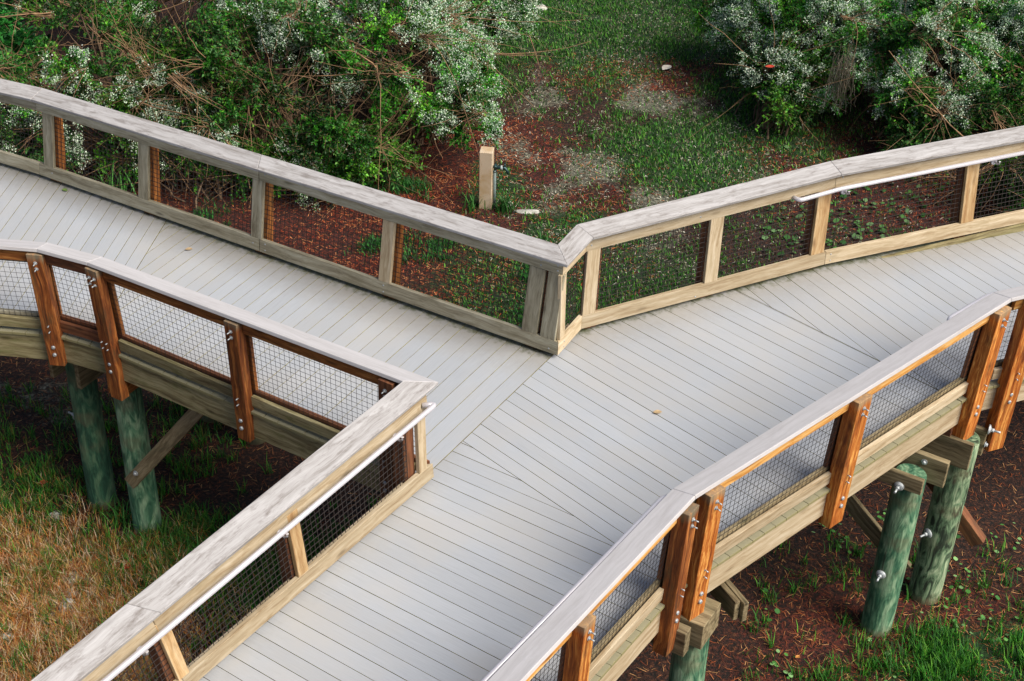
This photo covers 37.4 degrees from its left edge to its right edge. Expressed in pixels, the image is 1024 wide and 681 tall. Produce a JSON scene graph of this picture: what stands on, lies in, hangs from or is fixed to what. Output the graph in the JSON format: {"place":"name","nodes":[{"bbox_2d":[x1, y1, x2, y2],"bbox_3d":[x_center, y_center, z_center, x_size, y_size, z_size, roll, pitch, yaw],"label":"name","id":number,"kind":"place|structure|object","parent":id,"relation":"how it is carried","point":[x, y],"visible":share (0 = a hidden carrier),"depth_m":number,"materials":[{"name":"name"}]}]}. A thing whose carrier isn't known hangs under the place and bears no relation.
{"place":"outdoors","nodes":[
{"label":"outdoors","id":0,"kind":"place"},
{"bbox_2d":[0,0,1023,680],"bbox_3d":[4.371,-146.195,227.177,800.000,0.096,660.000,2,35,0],"label":"ground","id":1,"kind":"structure","parent":0,"point":[734,638],"depth_m":18.19,"materials":[{"name":"brown soil"}]},
{"bbox_2d":[0,633,13,644],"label":"rock","id":2,"kind":"object","parent":1,"relation":"on","point":[6,637],"visible":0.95,"depth_m":13.51,"materials":[{"name":"stone"}]},
{"bbox_2d":[0,0,63,88],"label":"leafy bush","id":3,"kind":"object","parent":1,"relation":"on","point":[7,30],"visible":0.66,"depth_m":20.75,"materials":[{"name":"green plant"}]},
{"bbox_2d":[7,547,79,605],"bbox_3d":[-4.394,2.153,14.149,0.590,0.217,0.637,24,41,29],"label":"grass clump","id":4,"kind":"object","parent":1,"relation":"on","point":[45,568],"visible":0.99,"depth_m":14.14,"materials":[{"name":"brown plant"}]},
{"bbox_2d":[11,0,83,61],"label":"leafy bush","id":5,"kind":"object","parent":1,"relation":"on","point":[48,3],"visible":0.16,"depth_m":22.82,"materials":[{"name":"green plant"}]},
{"bbox_2d":[0,108,102,177],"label":"leafy bush","id":6,"kind":"object","parent":1,"relation":"on","point":[37,148],"visible":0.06,"depth_m":19.75,"materials":[{"name":"green plant"}]},
{"bbox_2d":[45,510,63,521],"bbox_3d":[-4.504,1.737,14.892,0.185,0.103,0.121,2,35,0],"label":"rock","id":7,"kind":"object","parent":1,"relation":"on","point":[55,514],"visible":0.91,"depth_m":14.86,"materials":[{"name":"stone"}]},
{"bbox_2d":[58,598,74,613],"bbox_3d":[-4.092,2.444,13.889,0.185,0.153,0.159,-28,44,-35],"label":"rock","id":8,"kind":"object","parent":1,"relation":"on","point":[65,603],"visible":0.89,"depth_m":13.84,"materials":[{"name":"stone"}]},
{"bbox_2d":[56,572,80,583],"bbox_3d":[-4.172,2.225,14.225,0.198,0.058,0.193,31,44,35],"label":"rock","id":9,"kind":"object","parent":1,"relation":"on","point":[71,577],"visible":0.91,"depth_m":14.19,"materials":[{"name":"stone"}]},
{"bbox_2d":[70,150,137,193],"bbox_3d":[-5.297,-2.064,19.657,1.300,0.810,0.970,17,38,20],"label":"grass clump","id":10,"kind":"object","parent":1,"relation":"on","point":[120,181],"visible":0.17,"depth_m":19.69,"materials":[{"name":"green plant"}]},
{"bbox_2d":[12,0,215,55],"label":"shrub","id":11,"kind":"object","parent":1,"relation":"on","point":[151,6],"visible":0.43,"depth_m":22.91,"materials":[{"name":"green plant"}]},
{"bbox_2d":[98,492,131,530],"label":"grass clump","id":12,"kind":"object","parent":1,"relation":"on","point":[123,519],"visible":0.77,"depth_m":14.84,"materials":[{"name":"green plant"}]},
{"bbox_2d":[48,360,218,509],"bbox_3d":[-3.700,0.404,15.169,0.493,2.140,2.035,20,39,24],"label":"timber bent","id":13,"kind":"object","parent":1,"relation":"on","point":[87,415],"visible":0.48,"depth_m":14.49,"materials":[{"name":"wood"}]},
{"bbox_2d":[0,464,277,680],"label":"dry straw","id":14,"kind":"object","parent":1,"relation":"on","point":[37,627],"visible":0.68,"depth_m":14.02,"materials":[{"name":"brown plant"}]},
{"bbox_2d":[0,0,292,200],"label":"shrub","id":15,"kind":"object","parent":1,"relation":"on","point":[133,24],"visible":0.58,"depth_m":19.47,"materials":[{"name":"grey plant"}]},
{"bbox_2d":[106,507,187,566],"bbox_3d":[-3.556,1.858,14.580,0.572,0.250,0.712,28,43,32],"label":"grass clump","id":16,"kind":"object","parent":1,"relation":"on","point":[144,537],"visible":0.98,"depth_m":14.62,"materials":[{"name":"plant"}]},
{"bbox_2d":[5,52,309,210],"bbox_3d":[-4.678,-2.507,20.017,4.074,2.793,2.350,2,35,0],"label":"shrub","id":17,"kind":"object","parent":1,"relation":"on","point":[211,171],"visible":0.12,"depth_m":19.90,"materials":[{"name":"green plant"}]},
{"bbox_2d":[134,521,225,605],"bbox_3d":[-3.077,2.127,14.217,0.843,0.255,1.184,-10,37,-16],"label":"grass clump","id":18,"kind":"object","parent":1,"relation":"on","point":[168,552],"visible":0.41,"depth_m":14.38,"materials":[{"name":"plant"}]},
{"bbox_2d":[106,374,263,535],"bbox_3d":[-3.127,0.762,14.623,1.113,2.207,2.346,2,35,0],"label":"timber bent","id":19,"kind":"object","parent":1,"relation":"on","point":[142,459],"visible":0.42,"depth_m":14.06,"materials":[{"name":"wood"}]},
{"bbox_2d":[0,377,379,680],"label":"ground grass","id":20,"kind":"structure","parent":1,"relation":"on","point":[26,486],"depth_m":14.77,"materials":[{"name":"plant"}]},
{"bbox_2d":[14,0,451,207],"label":"shrub","id":21,"kind":"object","parent":1,"relation":"on","point":[308,41],"visible":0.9,"depth_m":19.46,"materials":[{"name":"green plant"}]},
{"bbox_2d":[140,0,356,61],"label":"shrub","id":22,"kind":"object","parent":1,"relation":"on","point":[220,3],"visible":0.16,"depth_m":22.86,"materials":[{"name":"green plant"}]},
{"bbox_2d":[106,161,555,325],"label":"grass","id":23,"kind":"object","parent":1,"relation":"on","point":[407,182],"visible":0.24,"depth_m":19.39,"materials":[{"name":"green plant"}]},
{"bbox_2d":[243,62,474,228],"bbox_3d":[-2.375,-2.515,19.948,3.369,2.694,2.527,24,41,29],"label":"shrub","id":24,"kind":"object","parent":1,"relation":"on","point":[346,170],"visible":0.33,"depth_m":19.96,"materials":[{"name":"green plant"}]},
{"bbox_2d":[282,0,589,173],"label":"shrub","id":25,"kind":"object","parent":1,"relation":"on","point":[452,36],"visible":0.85,"depth_m":20.36,"materials":[{"name":"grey plant"}]},
{"bbox_2d":[335,0,586,97],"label":"shrub","id":26,"kind":"object","parent":1,"relation":"on","point":[521,10],"visible":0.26,"depth_m":22.36,"materials":[{"name":"green plant"}]},
{"bbox_2d":[462,186,484,215],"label":"grass clump","id":27,"kind":"object","parent":1,"relation":"on","point":[472,205],"visible":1,"depth_m":20.01,"materials":[{"name":"green plant"}]},
{"bbox_2d":[479,146,508,208],"bbox_3d":[-0.230,-2.094,19.944,0.399,0.940,0.176,5,35,5],"label":"wooden post","id":28,"kind":"object","parent":1,"relation":"on","point":[488,167],"visible":0.96,"depth_m":19.82,"materials":[{"name":"beige wood"}]},
{"bbox_2d":[491,187,527,216],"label":"grass clump","id":29,"kind":"object","parent":1,"relation":"on","point":[503,205],"visible":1,"depth_m":20.00,"materials":[{"name":"green plant"}]},
{"bbox_2d":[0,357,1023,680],"bbox_3d":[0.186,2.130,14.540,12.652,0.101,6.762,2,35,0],"label":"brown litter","id":30,"kind":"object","parent":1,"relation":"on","point":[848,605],"visible":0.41,"depth_m":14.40,"materials":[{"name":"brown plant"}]},
{"bbox_2d":[513,209,538,213],"bbox_3d":[0.200,-1.704,20.046,0.376,0.066,0.112,2,35,0],"label":"rock","id":31,"kind":"object","parent":1,"relation":"on","point":[530,211],"visible":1,"depth_m":20.02,"materials":[{"name":"stone"}]},
{"bbox_2d":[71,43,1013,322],"bbox_3d":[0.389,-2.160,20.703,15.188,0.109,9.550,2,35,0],"label":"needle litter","id":32,"kind":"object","parent":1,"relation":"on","point":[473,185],"visible":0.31,"depth_m":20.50,"materials":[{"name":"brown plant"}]},
{"bbox_2d":[650,597,720,680],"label":"timber bent","id":33,"kind":"object","parent":1,"relation":"on","point":[689,651],"visible":0.18,"depth_m":11.24,"materials":[{"name":"wood"}]},
{"bbox_2d":[709,579,748,621],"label":"beam end","id":34,"kind":"structure","parent":33,"relation":"attached to","point":[730,597],"depth_m":11.46,"materials":[{"name":"beige wood"}]},
{"bbox_2d":[471,0,1003,310],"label":"pale litter","id":35,"kind":"object","parent":1,"relation":"on","point":[640,143],"visible":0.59,"depth_m":21.58,"materials":[{"name":"beige plant"}]},
{"bbox_2d":[684,5,894,141],"bbox_3d":[3.719,-3.823,21.817,3.156,2.161,2.138,2,35,0],"label":"shrub","id":36,"kind":"object","parent":1,"relation":"on","point":[782,84],"visible":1,"depth_m":21.71,"materials":[{"name":"green plant"}]},
{"bbox_2d":[689,0,907,116],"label":"shrub","id":37,"kind":"object","parent":1,"relation":"on","point":[752,17],"visible":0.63,"depth_m":22.23,"materials":[{"name":"green plant"}]},
{"bbox_2d":[757,145,951,262],"bbox_3d":[4.655,-1.491,19.876,2.872,0.116,4.724,2,35,0],"label":"pennywort","id":38,"kind":"object","parent":1,"relation":"on","point":[841,224],"visible":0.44,"depth_m":20.10,"materials":[{"name":"green plant"}]},
{"bbox_2d":[758,509,1022,680],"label":"clover","id":39,"kind":"object","parent":1,"relation":"on","point":[777,611],"visible":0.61,"depth_m":14.21,"materials":[{"name":"green plant"}]},
{"bbox_2d":[845,450,949,636],"bbox_3d":[2.543,1.534,13.766,2.460,2.200,0.470,20,39,25],"label":"timber bent","id":40,"kind":"object","parent":1,"relation":"on","point":[907,479],"visible":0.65,"depth_m":13.24,"materials":[{"name":"wood"}]},
{"bbox_2d":[801,0,1023,139],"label":"shrub","id":41,"kind":"object","parent":1,"relation":"on","point":[962,33],"visible":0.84,"depth_m":21.27,"materials":[{"name":"green plant"}]},
{"bbox_2d":[824,42,855,113],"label":"hanging moss","id":42,"kind":"object","parent":41,"relation":"hanging from","point":[840,66],"visible":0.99,"depth_m":21.37,"materials":[{"name":"plant"}]},
{"bbox_2d":[875,70,1023,190],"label":"shrub","id":43,"kind":"object","parent":1,"relation":"on","point":[1002,113],"visible":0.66,"depth_m":20.77,"materials":[{"name":"green plant"}]},
{"bbox_2d":[908,425,1000,604],"bbox_3d":[3.157,1.295,14.134,2.576,2.200,0.484,20,39,25],"label":"timber bent","id":44,"kind":"object","parent":1,"relation":"on","point":[948,515],"visible":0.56,"depth_m":13.67,"materials":[{"name":"wood"}]},
{"bbox_2d":[0,163,1023,680],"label":"boardwalk","id":45,"kind":"structure","parent":44,"relation":"on","point":[512,521],"depth_m":12.75,"materials":[{"name":"grey wood"}]},
{"bbox_2d":[0,239,437,499],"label":"railing","id":46,"kind":"object","parent":45,"relation":"attached to","point":[241,327],"visible":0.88,"depth_m":12.46,"materials":[{"name":"wood"}]},
{"bbox_2d":[31,381,437,680],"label":"railing","id":47,"kind":"object","parent":45,"relation":"attached to","point":[118,637],"visible":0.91,"depth_m":10.19,"materials":[{"name":"wood"}]},
{"bbox_2d":[100,402,435,680],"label":"handrail","id":48,"kind":"object","parent":47,"relation":"attached to","point":[177,620],"visible":1,"depth_m":9.97,"materials":[{"name":"metal"}]},
{"bbox_2d":[0,79,566,354],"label":"railing","id":49,"kind":"object","parent":45,"relation":"attached to","point":[546,262],"visible":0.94,"depth_m":13.95,"materials":[{"name":"wood"}]},
{"bbox_2d":[488,286,1023,680],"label":"railing","id":50,"kind":"object","parent":45,"relation":"attached to","point":[683,519],"visible":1,"depth_m":11.06,"materials":[{"name":"wood"}]},
{"bbox_2d":[481,494,666,680],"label":"handrail","id":51,"kind":"object","parent":50,"relation":"attached to","point":[520,643],"visible":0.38,"depth_m":9.58,"materials":[{"name":"metal"}]},
{"bbox_2d":[947,289,1005,320],"bbox_3d":[4.688,-0.484,12.845,2.740,0.098,0.281,-16,39,-24],"label":"handrail","id":52,"kind":"object","parent":50,"relation":"attached to","point":[965,307],"visible":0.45,"depth_m":12.44,"materials":[{"name":"metal"}]},
{"bbox_2d":[556,126,1023,354],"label":"railing","id":53,"kind":"object","parent":45,"relation":"attached to","point":[709,210],"visible":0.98,"depth_m":13.95,"materials":[{"name":"wood"}]},
{"bbox_2d":[792,151,1023,201],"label":"handrail","id":54,"kind":"object","parent":53,"relation":"attached to","point":[844,189],"visible":1,"depth_m":14.24,"materials":[{"name":"metal"}]},
{"bbox_2d":[889,51,1023,212],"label":"branch","id":55,"kind":"object","parent":1,"relation":"on","point":[1008,186],"visible":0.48,"depth_m":19.87,"materials":[{"name":"green plant"}]},
{"bbox_2d":[946,0,1023,115],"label":"shrub","id":56,"kind":"object","parent":1,"relation":"on","point":[1017,6],"visible":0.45,"depth_m":21.32,"materials":[{"name":"green plant"}]},
{"bbox_2d":[438,0,1009,326],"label":"path grass","id":57,"kind":"structure","parent":0,"point":[661,38],"depth_m":22.17,"materials":[{"name":"green plant"}]},
{"bbox_2d":[662,65,671,69],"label":"leaf","id":58,"kind":"object","parent":57,"relation":"on","point":[664,67],"visible":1,"depth_m":23.84,"materials":[{"name":"beige plant"}]},
{"bbox_2d":[741,530,1023,680],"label":"corner grass","id":59,"kind":"structure","parent":0,"point":[961,661],"depth_m":13.68,"materials":[{"name":"green plant"}]}
]}

